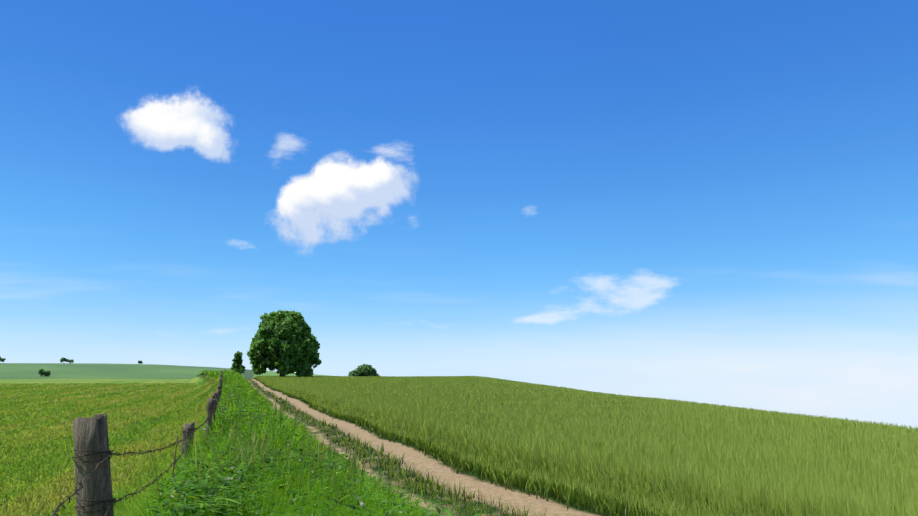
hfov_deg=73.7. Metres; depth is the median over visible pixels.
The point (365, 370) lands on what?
bush
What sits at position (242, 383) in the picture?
verge grass
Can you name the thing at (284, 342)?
tree
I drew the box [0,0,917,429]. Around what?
sky
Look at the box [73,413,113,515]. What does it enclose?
fence post
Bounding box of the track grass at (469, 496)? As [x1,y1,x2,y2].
[246,378,738,515]
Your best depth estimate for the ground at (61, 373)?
18.30 m
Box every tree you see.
[38,369,44,375]
[59,357,70,363]
[230,350,245,373]
[247,310,321,376]
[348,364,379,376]
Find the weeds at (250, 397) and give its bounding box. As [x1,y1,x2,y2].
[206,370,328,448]
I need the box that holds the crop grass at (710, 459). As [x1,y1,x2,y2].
[254,375,917,515]
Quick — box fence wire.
[51,372,222,515]
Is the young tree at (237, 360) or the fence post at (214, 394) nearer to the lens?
the fence post at (214, 394)
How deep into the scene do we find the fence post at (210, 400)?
11.23 m
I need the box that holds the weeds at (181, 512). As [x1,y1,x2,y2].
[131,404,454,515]
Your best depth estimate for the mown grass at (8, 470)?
18.76 m
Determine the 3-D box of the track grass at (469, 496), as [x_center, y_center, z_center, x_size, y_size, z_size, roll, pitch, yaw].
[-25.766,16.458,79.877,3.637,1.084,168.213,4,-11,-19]
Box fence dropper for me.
[171,436,177,484]
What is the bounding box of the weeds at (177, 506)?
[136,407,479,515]
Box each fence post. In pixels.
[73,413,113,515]
[178,421,194,468]
[206,398,214,435]
[212,392,218,414]
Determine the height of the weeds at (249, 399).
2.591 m
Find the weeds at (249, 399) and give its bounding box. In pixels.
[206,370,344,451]
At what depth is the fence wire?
3.11 m
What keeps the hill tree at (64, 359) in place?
on the ground at (61, 373)
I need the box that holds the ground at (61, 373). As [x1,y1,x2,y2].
[0,363,616,515]
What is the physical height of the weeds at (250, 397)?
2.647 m
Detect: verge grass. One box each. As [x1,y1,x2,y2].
[45,406,512,515]
[193,370,338,451]
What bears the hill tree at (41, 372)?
on the ground at (61, 373)
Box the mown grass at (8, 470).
[0,375,218,515]
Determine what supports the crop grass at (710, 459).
on the ground at (61, 373)
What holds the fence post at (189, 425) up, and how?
on the ground at (61, 373)

